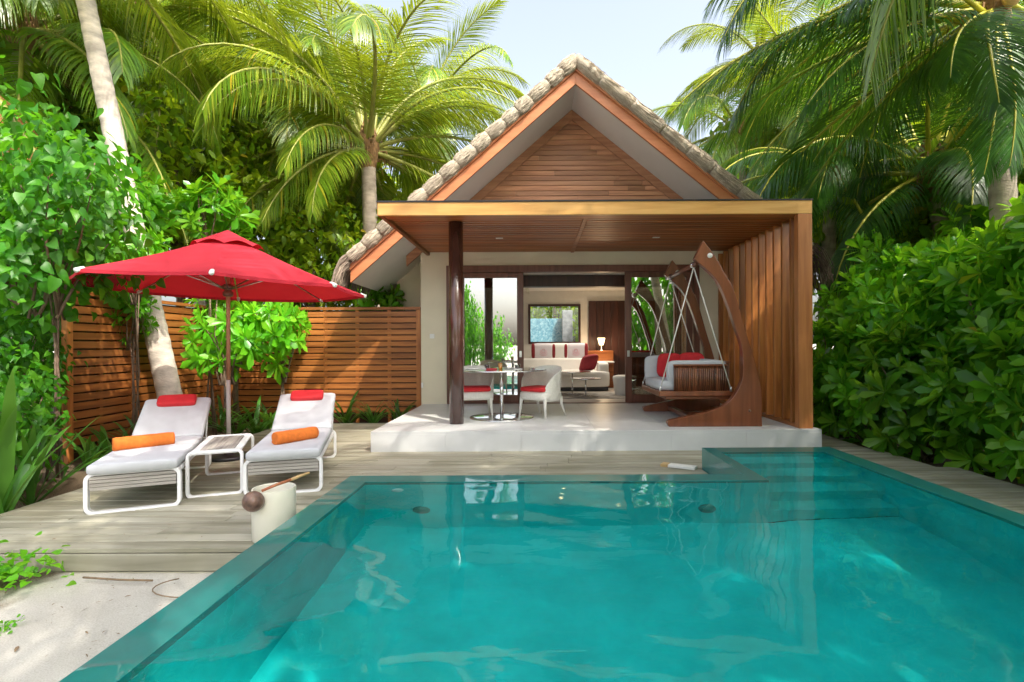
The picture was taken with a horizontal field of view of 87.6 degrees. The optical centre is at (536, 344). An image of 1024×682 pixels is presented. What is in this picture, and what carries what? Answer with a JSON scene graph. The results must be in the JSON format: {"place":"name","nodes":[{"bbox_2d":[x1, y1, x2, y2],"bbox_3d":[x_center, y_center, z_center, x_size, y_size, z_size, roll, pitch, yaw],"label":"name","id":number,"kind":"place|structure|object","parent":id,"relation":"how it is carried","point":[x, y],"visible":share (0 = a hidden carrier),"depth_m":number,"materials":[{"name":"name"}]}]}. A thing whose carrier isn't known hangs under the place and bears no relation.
{"place":"outdoors","nodes":[
{"label":"outdoors","id":0,"kind":"place"},
{"bbox_2d":[0,0,1021,345],"label":"sky","id":1,"kind":"structure","parent":0,"point":[623,38],"materials":[{"name":"white"}]},
{"bbox_2d":[0,344,1023,681],"bbox_3d":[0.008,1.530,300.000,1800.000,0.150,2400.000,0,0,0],"label":"ground","id":2,"kind":"structure","parent":0,"point":[58,644],"depth_m":3.14,"materials":[{"name":"beige sand"}]},
{"bbox_2d":[0,614,24,635],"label":"creeper","id":3,"kind":"object","parent":2,"relation":"on","point":[6,626],"visible":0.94,"depth_m":2.93,"materials":[{"name":"green plant"}]},
{"bbox_2d":[0,368,75,513],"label":"screw pine","id":4,"kind":"object","parent":2,"relation":"on","point":[12,487],"visible":0.88,"depth_m":4.57,"materials":[{"name":"green plant"}]},
{"bbox_2d":[0,95,75,226],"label":"leafy shrub","id":5,"kind":"object","parent":2,"relation":"on","point":[2,99],"visible":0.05,"depth_m":6.64,"materials":[{"name":"green plant"}]},
{"bbox_2d":[0,331,76,493],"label":"heart leaf shrub","id":6,"kind":"object","parent":2,"relation":"on","point":[40,415],"visible":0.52,"depth_m":5.28,"materials":[{"name":"green plant"}]},
{"bbox_2d":[0,531,76,590],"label":"creeper","id":7,"kind":"object","parent":2,"relation":"on","point":[8,569],"visible":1,"depth_m":3.44,"materials":[{"name":"green plant"}]},
{"bbox_2d":[0,288,87,454],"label":"heart leaf shrub","id":8,"kind":"object","parent":2,"relation":"on","point":[41,338],"visible":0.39,"depth_m":6.16,"materials":[{"name":"green plant"}]},
{"bbox_2d":[0,261,104,439],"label":"heart leaf shrub","id":9,"kind":"object","parent":2,"relation":"on","point":[16,332],"visible":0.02,"depth_m":7.38,"materials":[{"name":"green plant"}]},
{"bbox_2d":[15,416,111,504],"bbox_3d":[-4.724,1.117,5.011,0.688,0.821,1.484,0,0,19],"label":"screw pine","id":10,"kind":"object","parent":2,"relation":"on","point":[30,488],"visible":0.62,"depth_m":4.97,"materials":[{"name":"green plant"}]},
{"bbox_2d":[0,30,150,180],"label":"leafy tree","id":11,"kind":"object","parent":2,"relation":"on","point":[77,104],"visible":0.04,"depth_m":9.63,"materials":[{"name":"green plant"}]},
{"bbox_2d":[0,55,151,465],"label":"heart leaf shrub","id":12,"kind":"object","parent":2,"relation":"on","point":[23,88],"visible":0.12,"depth_m":6.81,"materials":[{"name":"green plant"}]},
{"bbox_2d":[0,91,165,480],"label":"heart leaf shrub","id":13,"kind":"object","parent":2,"relation":"on","point":[51,237],"visible":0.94,"depth_m":5.79,"materials":[{"name":"green plant"}]},
{"bbox_2d":[65,431,111,470],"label":"strap lily","id":14,"kind":"object","parent":2,"relation":"on","point":[87,445],"visible":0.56,"depth_m":6.42,"materials":[{"name":"green plant"}]},
{"bbox_2d":[1,70,176,237],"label":"leafy tree","id":15,"kind":"object","parent":2,"relation":"on","point":[129,98],"visible":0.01,"depth_m":10.21,"materials":[{"name":"green plant"}]},
{"bbox_2d":[74,422,136,455],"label":"strap lily","id":16,"kind":"object","parent":2,"relation":"on","point":[102,433],"visible":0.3,"depth_m":6.97,"materials":[{"name":"green plant"}]},
{"bbox_2d":[82,576,152,581],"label":"twig","id":17,"kind":"object","parent":2,"relation":"on","point":[114,579],"visible":1,"depth_m":3.50,"materials":[{"name":"beige wood"}]},
{"bbox_2d":[0,0,240,369],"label":"palm tree","id":18,"kind":"object","parent":2,"relation":"on","point":[23,51],"visible":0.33,"depth_m":8.85,"materials":[{"name":"green plant"}]},
{"bbox_2d":[110,292,159,435],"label":"rosette shrub","id":19,"kind":"object","parent":2,"relation":"on","point":[143,306],"visible":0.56,"depth_m":7.82,"materials":[{"name":"green plant"}]},
{"bbox_2d":[0,0,276,361],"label":"palm tree","id":20,"kind":"object","parent":2,"relation":"on","point":[121,45],"visible":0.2,"depth_m":10.03,"materials":[{"name":"green plant"}]},
{"bbox_2d":[106,225,172,427],"bbox_3d":[-5.660,-0.121,7.637,0.767,3.401,0.993,0,0,37],"label":"rosette shrub","id":21,"kind":"object","parent":2,"relation":"on","point":[155,247],"visible":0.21,"depth_m":7.60,"materials":[{"name":"green plant"}]},
{"bbox_2d":[61,291,223,463],"bbox_3d":[-6.118,0.456,8.630,0.110,2.350,3.460,0,0,0],"label":"slatted fence","id":22,"kind":"object","parent":2,"relation":"on","point":[93,393],"visible":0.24,"depth_m":7.58,"materials":[{"name":"brown wood"}]},
{"bbox_2d":[105,163,181,244],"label":"rosette shrub","id":23,"kind":"object","parent":2,"relation":"on","point":[158,221],"visible":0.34,"depth_m":9.10,"materials":[{"name":"green plant"}]},
{"bbox_2d":[0,0,296,398],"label":"palm tree","id":24,"kind":"object","parent":2,"relation":"on","point":[165,376],"visible":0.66,"depth_m":9.38,"materials":[{"name":"green plant"}]},
{"bbox_2d":[43,64,271,302],"bbox_3d":[-8.088,-2.184,12.075,3.987,7.557,4.808,0,0,0],"label":"leafy tree","id":25,"kind":"object","parent":2,"relation":"on","point":[217,166],"visible":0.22,"depth_m":11.19,"materials":[{"name":"green plant"}]},
{"bbox_2d":[33,0,307,179],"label":"palm tree","id":26,"kind":"object","parent":2,"relation":"on","point":[64,15],"visible":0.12,"depth_m":10.99,"materials":[{"name":"green plant"}]},
{"bbox_2d":[50,0,346,398],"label":"palm tree","id":27,"kind":"object","parent":2,"relation":"on","point":[253,119],"visible":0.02,"depth_m":13.51,"materials":[{"name":"green plant"}]},
{"bbox_2d":[161,171,260,435],"bbox_3d":[-5.480,-0.692,9.165,1.528,4.541,1.327,0,0,-43],"label":"rosette shrub","id":28,"kind":"object","parent":2,"relation":"on","point":[209,202],"visible":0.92,"depth_m":9.01,"materials":[{"name":"green plant"}]},
{"bbox_2d":[179,298,273,434],"bbox_3d":[-5.175,0.304,9.037,1.490,2.555,0.921,0,0,-34],"label":"rosette shrub","id":29,"kind":"object","parent":2,"relation":"on","point":[211,349],"visible":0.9,"depth_m":8.88,"materials":[{"name":"green plant"}]},
{"bbox_2d":[208,394,250,431],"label":"strap lily","id":30,"kind":"object","parent":2,"relation":"on","point":[221,411],"visible":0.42,"depth_m":9.45,"materials":[{"name":"green plant"}]},
{"bbox_2d":[200,299,274,429],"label":"rosette shrub","id":31,"kind":"object","parent":2,"relation":"on","point":[221,304],"visible":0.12,"depth_m":9.66,"materials":[{"name":"green plant"}]},
{"bbox_2d":[208,404,270,433],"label":"strap lily","id":32,"kind":"object","parent":2,"relation":"on","point":[240,428],"visible":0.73,"depth_m":8.57,"materials":[{"name":"green plant"}]},
{"bbox_2d":[215,396,273,433],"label":"strap lily","id":33,"kind":"object","parent":2,"relation":"on","point":[261,427],"visible":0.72,"depth_m":8.88,"materials":[{"name":"green plant"}]},
{"bbox_2d":[164,161,340,315],"bbox_3d":[-6.616,-1.376,12.672,4.221,5.930,3.952,0,0,44],"label":"leafy tree","id":34,"kind":"object","parent":2,"relation":"on","point":[271,248],"visible":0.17,"depth_m":11.81,"materials":[{"name":"green plant"}]},
{"bbox_2d":[124,0,388,252],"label":"palm tree","id":35,"kind":"object","parent":2,"relation":"on","point":[273,14],"visible":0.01,"depth_m":15.25,"materials":[{"name":"green plant"}]},
{"bbox_2d":[252,401,275,429],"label":"strap lily","id":36,"kind":"object","parent":2,"relation":"on","point":[266,416],"visible":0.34,"depth_m":9.46,"materials":[{"name":"green plant"}]},
{"bbox_2d":[252,302,311,395],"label":"rosette shrub","id":37,"kind":"object","parent":2,"relation":"on","point":[285,333],"visible":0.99,"depth_m":9.18,"materials":[{"name":"green plant"}]},
{"bbox_2d":[193,155,379,310],"bbox_3d":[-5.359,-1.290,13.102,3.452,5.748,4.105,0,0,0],"label":"leafy tree","id":38,"kind":"object","parent":2,"relation":"on","point":[339,215],"visible":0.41,"depth_m":12.27,"materials":[{"name":"green plant"}]},
{"bbox_2d":[166,0,443,310],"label":"palm tree","id":39,"kind":"object","parent":2,"relation":"on","point":[285,135],"visible":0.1,"depth_m":12.69,"materials":[{"name":"green plant"}]},
{"bbox_2d":[231,307,420,422],"bbox_3d":[-4.123,0.446,10.420,3.750,2.350,0.110,0,0,0],"label":"slatted fence","id":40,"kind":"object","parent":2,"relation":"on","point":[373,355],"visible":0.59,"depth_m":10.38,"materials":[{"name":"brown wood"}]},
{"bbox_2d":[146,0,529,310],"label":"palm tree","id":41,"kind":"object","parent":2,"relation":"on","point":[369,148],"visible":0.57,"depth_m":11.87,"materials":[{"name":"green plant"}]},
{"bbox_2d":[333,390,366,422],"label":"strap lily","id":42,"kind":"object","parent":2,"relation":"on","point":[347,416],"visible":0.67,"depth_m":9.90,"materials":[{"name":"green plant"}]},
{"bbox_2d":[314,190,407,310],"bbox_3d":[-4.104,-1.337,14.851,4.507,5.826,4.687,0,0,0],"label":"leafy tree","id":43,"kind":"object","parent":2,"relation":"on","point":[347,304],"visible":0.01,"depth_m":13.98,"materials":[{"name":"green plant"}]},
{"bbox_2d":[352,400,395,422],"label":"strap lily","id":44,"kind":"object","parent":2,"relation":"on","point":[371,418],"visible":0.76,"depth_m":10.02,"materials":[{"name":"green plant"}]},
{"bbox_2d":[357,283,406,311],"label":"rosette shrub","id":45,"kind":"object","parent":2,"relation":"on","point":[389,299],"visible":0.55,"depth_m":10.83,"materials":[{"name":"green plant"}]},
{"bbox_2d":[376,398,419,419],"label":"strap lily","id":46,"kind":"object","parent":2,"relation":"on","point":[398,413],"visible":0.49,"depth_m":10.08,"materials":[{"name":"green plant"}]},
{"bbox_2d":[342,0,529,200],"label":"palm tree","id":47,"kind":"object","parent":2,"relation":"on","point":[433,71],"visible":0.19,"depth_m":17.39,"materials":[{"name":"green plant"}]},
{"bbox_2d":[0,423,1023,573],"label":"deck","id":48,"kind":"structure","parent":2,"relation":"on","point":[151,540],"depth_m":4.94,"materials":[{"name":"beige wood"}]},
{"bbox_2d":[83,394,211,514],"bbox_3d":[-3.811,1.004,5.397,0.690,0.860,1.850,0,0,-23],"label":"sun lounger","id":49,"kind":"object","parent":48,"relation":"on","point":[183,418],"visible":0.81,"depth_m":4.86,"materials":[{"name":"white fabric"}]},
{"bbox_2d":[112,432,174,450],"bbox_3d":[-3.793,0.934,5.157,0.480,0.132,0.135,0,0,-45],"label":"rolled towel","id":50,"kind":"object","parent":49,"relation":"on","point":[140,441],"visible":0.98,"depth_m":5.11,"materials":[{"name":"orange fabric"}]},
{"bbox_2d":[62,230,366,461],"bbox_3d":[-3.855,-0.009,6.670,3.144,2.854,3.144,0,0,0],"label":"parasol","id":51,"kind":"object","parent":48,"relation":"on","point":[227,265],"visible":0.9,"depth_m":6.43,"materials":[{"name":"red fabric"}]},
{"bbox_2d":[185,433,253,497],"bbox_3d":[-3.204,1.210,5.455,0.472,0.440,0.990,0,0,-23],"label":"side table","id":52,"kind":"object","parent":48,"relation":"on","point":[220,444],"visible":0.88,"depth_m":5.20,"materials":[{"name":"white metal"}]},
{"bbox_2d":[251,482,295,542],"bbox_3d":[-1.919,1.226,3.900,0.296,0.368,0.296,0,0,0],"label":"water pot","id":53,"kind":"object","parent":48,"relation":"on","point":[276,510],"visible":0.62,"depth_m":3.78,"materials":[{"name":"beige ceramic"}]},
{"bbox_2d":[242,472,309,511],"bbox_3d":[-1.847,1.056,3.805,0.452,0.219,0.143,0,0,-34],"label":"ladle","id":54,"kind":"object","parent":53,"relation":"on","point":[253,501],"visible":1,"depth_m":3.69,"materials":[{"name":"brown wood"}]},
{"bbox_2d":[243,390,336,493],"bbox_3d":[-2.648,0.998,5.916,0.690,0.860,1.850,0,0,-16],"label":"sun lounger","id":55,"kind":"object","parent":48,"relation":"on","point":[296,409],"visible":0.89,"depth_m":5.48,"materials":[{"name":"white fabric"}]},
{"bbox_2d":[271,427,318,444],"bbox_3d":[-2.462,0.928,5.458,0.135,0.132,0.450,0,0,33],"label":"rolled towel","id":56,"kind":"object","parent":55,"relation":"on","point":[289,436],"visible":1,"depth_m":5.39,"materials":[{"name":"orange fabric"}]},
{"bbox_2d":[59,447,1023,681],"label":"swimming pool","id":57,"kind":"structure","parent":2,"relation":"in","point":[122,657],"depth_m":3.49,"materials":[{"name":"paint"}]},
{"bbox_2d":[119,452,1023,681],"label":"water","id":58,"kind":"structure","parent":57,"relation":"in","point":[810,567],"depth_m":2.55,"materials":[{"name":"teal liquid"}]},
{"bbox_2d":[531,307,577,341],"bbox_3d":[0.732,-1.259,22.553,4.718,5.615,5.708,0,0,-32],"label":"leafy tree","id":59,"kind":"object","parent":2,"relation":"on","point":[538,312],"visible":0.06,"depth_m":21.45,"materials":[{"name":"green plant"}]},
{"bbox_2d":[331,52,836,404],"bbox_3d":[0.774,-1.733,12.103,8.691,6.659,6.193,0,0,0],"label":"villa","id":60,"kind":"object","parent":2,"relation":"on","point":[573,126],"visible":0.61,"depth_m":10.30,"materials":[{"name":"beige paint"}]},
{"bbox_2d":[463,273,523,402],"bbox_3d":[-0.886,-0.135,10.349,1.270,2.518,0.062,0,0,0],"label":"sliding door","id":61,"kind":"structure","parent":60,"relation":"in","point":[493,310],"depth_m":10.35,"materials":[{"name":"clear glass"}]},
{"bbox_2d":[528,304,580,343],"bbox_3d":[0.487,-0.562,14.535,1.420,1.080,0.130,0,0,0],"label":"window","id":62,"kind":"structure","parent":60,"relation":"in","point":[529,305],"depth_m":14.47,"materials":[{"name":"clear glass"}]},
{"bbox_2d":[524,358,609,390],"bbox_3d":[0.074,0.733,13.660,3.440,0.770,1.460,0,0,0],"label":"sofa","id":63,"kind":"object","parent":60,"relation":"on","point":[601,370],"visible":0.4,"depth_m":12.96,"materials":[{"name":"white fabric"}]},
{"bbox_2d":[531,343,554,357],"bbox_3d":[0.181,0.157,13.857,0.630,0.398,0.184,0,0,0],"label":"pillow","id":64,"kind":"object","parent":63,"relation":"on","point":[542,350],"visible":0.98,"depth_m":13.79,"materials":[{"name":"white fabric"}]},
{"bbox_2d":[552,343,567,357],"bbox_3d":[0.601,0.155,13.860,0.620,0.398,0.178,0,0,0],"label":"pillow","id":65,"kind":"object","parent":63,"relation":"on","point":[559,350],"visible":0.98,"depth_m":13.79,"materials":[{"name":"fabric"}]},
{"bbox_2d":[564,343,587,357],"bbox_3d":[1.021,0.153,13.857,0.630,0.398,0.184,0,0,0],"label":"pillow","id":66,"kind":"object","parent":63,"relation":"on","point":[577,350],"visible":0.93,"depth_m":13.79,"materials":[{"name":"white fabric"}]},
{"bbox_2d":[579,354,598,370],"bbox_3d":[1.302,0.452,13.300,0.476,0.442,0.240,0,0,0],"label":"scatter cushion","id":67,"kind":"object","parent":63,"relation":"on","point":[588,362],"visible":0.97,"depth_m":13.24,"materials":[{"name":"fabric"}]},
{"bbox_2d":[561,392,624,398],"bbox_3d":[0.606,1.129,11.900,3.600,0.012,1.400,0,0,0],"label":"rug","id":68,"kind":"object","parent":60,"relation":"on","point":[604,395],"visible":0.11,"depth_m":11.73,"materials":[{"name":"beige carpet"}]},
{"bbox_2d":[613,375,624,394],"bbox_3d":[1.985,0.906,12.000,0.540,0.445,0.540,0,0,0],"label":"pouf","id":69,"kind":"object","parent":68,"relation":"on","point":[619,384],"visible":0.62,"depth_m":11.81,"materials":[{"name":"fabric"}]},
{"bbox_2d":[588,351,613,387],"bbox_3d":[1.633,0.645,14.065,0.780,0.970,0.730,0,0,0],"label":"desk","id":70,"kind":"object","parent":60,"relation":"on","point":[606,356],"visible":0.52,"depth_m":14.02,"materials":[{"name":"brown wood"}]},
{"bbox_2d":[625,272,692,401],"bbox_3d":[2.374,-0.151,10.349,1.310,2.518,0.062,0,0,0],"label":"sliding door","id":71,"kind":"structure","parent":60,"relation":"in","point":[645,292],"depth_m":10.35,"materials":[{"name":"clear glass"}]},
{"bbox_2d":[371,403,821,451],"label":"terrace","id":72,"kind":"structure","parent":2,"relation":"on","point":[581,427],"depth_m":7.02,"materials":[{"name":"stone"}]},
{"bbox_2d":[464,365,493,414],"bbox_3d":[-0.981,0.742,8.527,0.597,0.806,0.614,0,0,-10],"label":"dining chair","id":73,"kind":"object","parent":72,"relation":"on","point":[478,386],"visible":0.62,"depth_m":8.45,"materials":[{"name":"white wicker"}]},
{"bbox_2d":[464,367,546,421],"bbox_3d":[-0.546,0.760,8.360,1.412,0.754,1.412,0,0,0],"label":"dining table","id":74,"kind":"object","parent":72,"relation":"on","point":[501,416],"visible":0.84,"depth_m":8.20,"materials":[{"name":"silver metal"}]},
{"bbox_2d":[519,365,565,419],"bbox_3d":[0.089,0.737,8.442,0.597,0.806,0.614,0,0,36],"label":"dining chair","id":75,"kind":"object","parent":72,"relation":"on","point":[543,386],"visible":0.96,"depth_m":8.34,"materials":[{"name":"white wicker"}]},
{"bbox_2d":[376,199,812,428],"bbox_3d":[0.783,-0.399,8.691,5.810,3.059,3.207,0,0,0],"label":"pergola","id":76,"kind":"object","parent":72,"relation":"on","point":[765,257],"visible":0.93,"depth_m":7.69,"materials":[{"name":"brown wood"}]},
{"bbox_2d":[642,241,761,426],"bbox_3d":[2.412,-0.151,8.180,1.345,2.546,1.790,0,0,0],"label":"swing seat","id":77,"kind":"object","parent":72,"relation":"on","point":[703,385],"visible":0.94,"depth_m":7.58,"materials":[{"name":"brown wood"}]},
{"bbox_2d":[657,353,679,376],"bbox_3d":[2.132,0.329,8.560,0.400,0.394,0.177,0,0,-6],"label":"scatter cushion","id":78,"kind":"object","parent":77,"relation":"on","point":[662,359],"visible":0.51,"depth_m":8.49,"materials":[{"name":"red fabric"}]},
{"bbox_2d":[679,352,703,359],"bbox_3d":[2.462,0.318,8.480,0.400,0.394,0.177,0,0,14],"label":"scatter cushion","id":79,"kind":"object","parent":77,"relation":"on","point":[691,356],"visible":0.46,"depth_m":8.40,"materials":[{"name":"red fabric"}]},
{"bbox_2d":[651,47,850,184],"bbox_3d":[6.561,-3.768,16.978,7.077,10.487,7.675,0,0,0],"label":"palm tree","id":80,"kind":"object","parent":2,"relation":"on","point":[674,105],"visible":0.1,"depth_m":16.08,"materials":[{"name":"green plant"}]},
{"bbox_2d":[659,0,849,145],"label":"palm tree","id":81,"kind":"object","parent":2,"relation":"on","point":[711,29],"visible":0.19,"depth_m":20.26,"materials":[{"name":"green plant"}]},
{"bbox_2d":[682,0,944,191],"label":"palm tree","id":82,"kind":"object","parent":2,"relation":"on","point":[772,26],"visible":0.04,"depth_m":15.86,"materials":[{"name":"green plant"}]},
{"bbox_2d":[736,118,944,318],"bbox_3d":[7.687,-1.929,13.500,5.718,6.893,4.728,0,0,0],"label":"leafy tree","id":83,"kind":"object","parent":2,"relation":"on","point":[818,238],"visible":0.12,"depth_m":11.85,"materials":[{"name":"green plant"}]},
{"bbox_2d":[661,0,1023,244],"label":"palm tree","id":84,"kind":"object","parent":2,"relation":"on","point":[992,46],"visible":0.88,"depth_m":7.54,"materials":[{"name":"green plant"}]},
{"bbox_2d":[813,315,901,436],"bbox_3d":[4.857,0.604,8.687,2.029,2.198,2.230,0,0,10],"label":"hedge shrub","id":85,"kind":"object","parent":2,"relation":"on","point":[822,325],"visible":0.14,"depth_m":8.40,"materials":[{"name":"green plant"}]},
{"bbox_2d":[713,0,1012,150],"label":"palm tree","id":86,"kind":"object","parent":2,"relation":"on","point":[804,120],"visible":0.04,"depth_m":13.69,"materials":[{"name":"green plant"}]},
{"bbox_2d":[813,313,925,448],"bbox_3d":[4.878,0.680,7.719,1.987,2.288,2.061,0,0,-7],"label":"hedge shrub","id":87,"kind":"object","parent":2,"relation":"on","point":[836,386],"visible":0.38,"depth_m":7.53,"materials":[{"name":"green plant"}]},
{"bbox_2d":[717,2,1023,340],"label":"palm tree","id":88,"kind":"object","parent":2,"relation":"on","point":[945,157],"visible":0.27,"depth_m":10.07,"materials":[{"name":"green plant"}]},
{"bbox_2d":[813,243,928,359],"bbox_3d":[5.786,-0.049,8.826,2.290,3.171,2.208,0,0,-4],"label":"hedge shrub","id":89,"kind":"object","parent":2,"relation":"on","point":[863,280],"visible":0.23,"depth_m":8.63,"materials":[{"name":"green plant"}]},
{"bbox_2d":[813,226,929,318],"bbox_3d":[6.588,-0.342,9.748,2.649,3.756,2.748,0,0,43],"label":"hedge shrub","id":90,"kind":"object","parent":2,"relation":"on","point":[871,247],"visible":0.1,"depth_m":9.53,"materials":[{"name":"green plant"}]},
{"bbox_2d":[720,32,1023,318],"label":"palm tree","id":91,"kind":"object","parent":2,"relation":"on","point":[830,225],"visible":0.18,"depth_m":11.09,"materials":[{"name":"green plant"}]},
{"bbox_2d":[859,0,950,111],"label":"frond","id":92,"kind":"object","parent":2,"relation":"on","point":[874,45],"visible":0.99,"depth_m":6.04,"materials":[{"name":"green plant"}]},
{"bbox_2d":[795,95,1017,300],"bbox_3d":[9.458,-2.439,13.496,5.709,7.890,6.097,0,0,-16],"label":"leafy tree","id":93,"kind":"object","parent":2,"relation":"on","point":[916,215],"visible":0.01,"depth_m":11.74,"materials":[{"name":"green plant"}]},
{"bbox_2d":[812,48,1023,237],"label":"leafy tree","id":94,"kind":"object","parent":2,"relation":"on","point":[903,165],"depth_m":12.19,"materials":[{"name":"green plant"}]},
{"bbox_2d":[845,314,992,463],"bbox_3d":[4.978,0.638,6.798,2.212,2.078,2.070,0,0,-43],"label":"hedge shrub","id":95,"kind":"object","parent":2,"relation":"on","point":[913,420],"visible":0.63,"depth_m":6.60,"materials":[{"name":"green plant"}]},
{"bbox_2d":[844,235,1023,366],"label":"hedge shrub","id":96,"kind":"object","parent":2,"relation":"on","point":[948,302],"visible":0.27,"depth_m":7.28,"materials":[{"name":"green plant"}]},
{"bbox_2d":[882,217,1023,374],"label":"hedge shrub","id":97,"kind":"object","parent":2,"relation":"on","point":[949,275],"visible":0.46,"depth_m":6.64,"materials":[{"name":"green plant"}]},
{"bbox_2d":[883,109,1023,257],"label":"leafy tree","id":98,"kind":"object","parent":2,"relation":"on","point":[926,232],"visible":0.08,"depth_m":10.60,"materials":[{"name":"green plant"}]},
{"bbox_2d":[883,183,1023,324],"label":"hedge shrub","id":99,"kind":"object","parent":2,"relation":"on","point":[956,232],"visible":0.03,"depth_m":8.08,"materials":[{"name":"green plant"}]},
{"bbox_2d":[913,307,1023,483],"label":"hedge shrub","id":100,"kind":"object","parent":2,"relation":"on","point":[935,385],"visible":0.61,"depth_m":5.81,"materials":[{"name":"green plant"}]},
{"bbox_2d":[958,194,1023,355],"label":"hedge shrub","id":101,"kind":"object","parent":2,"relation":"on","point":[1015,296],"visible":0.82,"depth_m":6.14,"materials":[{"name":"green plant"}]},
{"bbox_2d":[964,320,1023,481],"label":"hedge shrub","id":102,"kind":"object","parent":2,"relation":"on","point":[1001,440],"visible":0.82,"depth_m":5.28,"materials":[{"name":"green plant"}]},
{"bbox_2d":[531,319,561,341],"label":"mosaic wall","id":103,"kind":"structure","parent":0,"point":[546,330],"depth_m":19.00,"materials":[{"name":"blue tile"}]},
{"bbox_2d":[562,310,572,341],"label":"stone pillar","id":104,"kind":"structure","parent":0,"point":[567,328],"depth_m":18.60,"materials":[{"name":"grey stone"}]},
{"bbox_2d":[660,462,696,469],"bbox_3d":[1.609,1.374,6.043,0.388,0.030,0.122,0,0,30],"label":"rolled towel","id":105,"kind":"object","parent":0,"point":[679,466],"visible":1,"depth_m":6.01,"materials":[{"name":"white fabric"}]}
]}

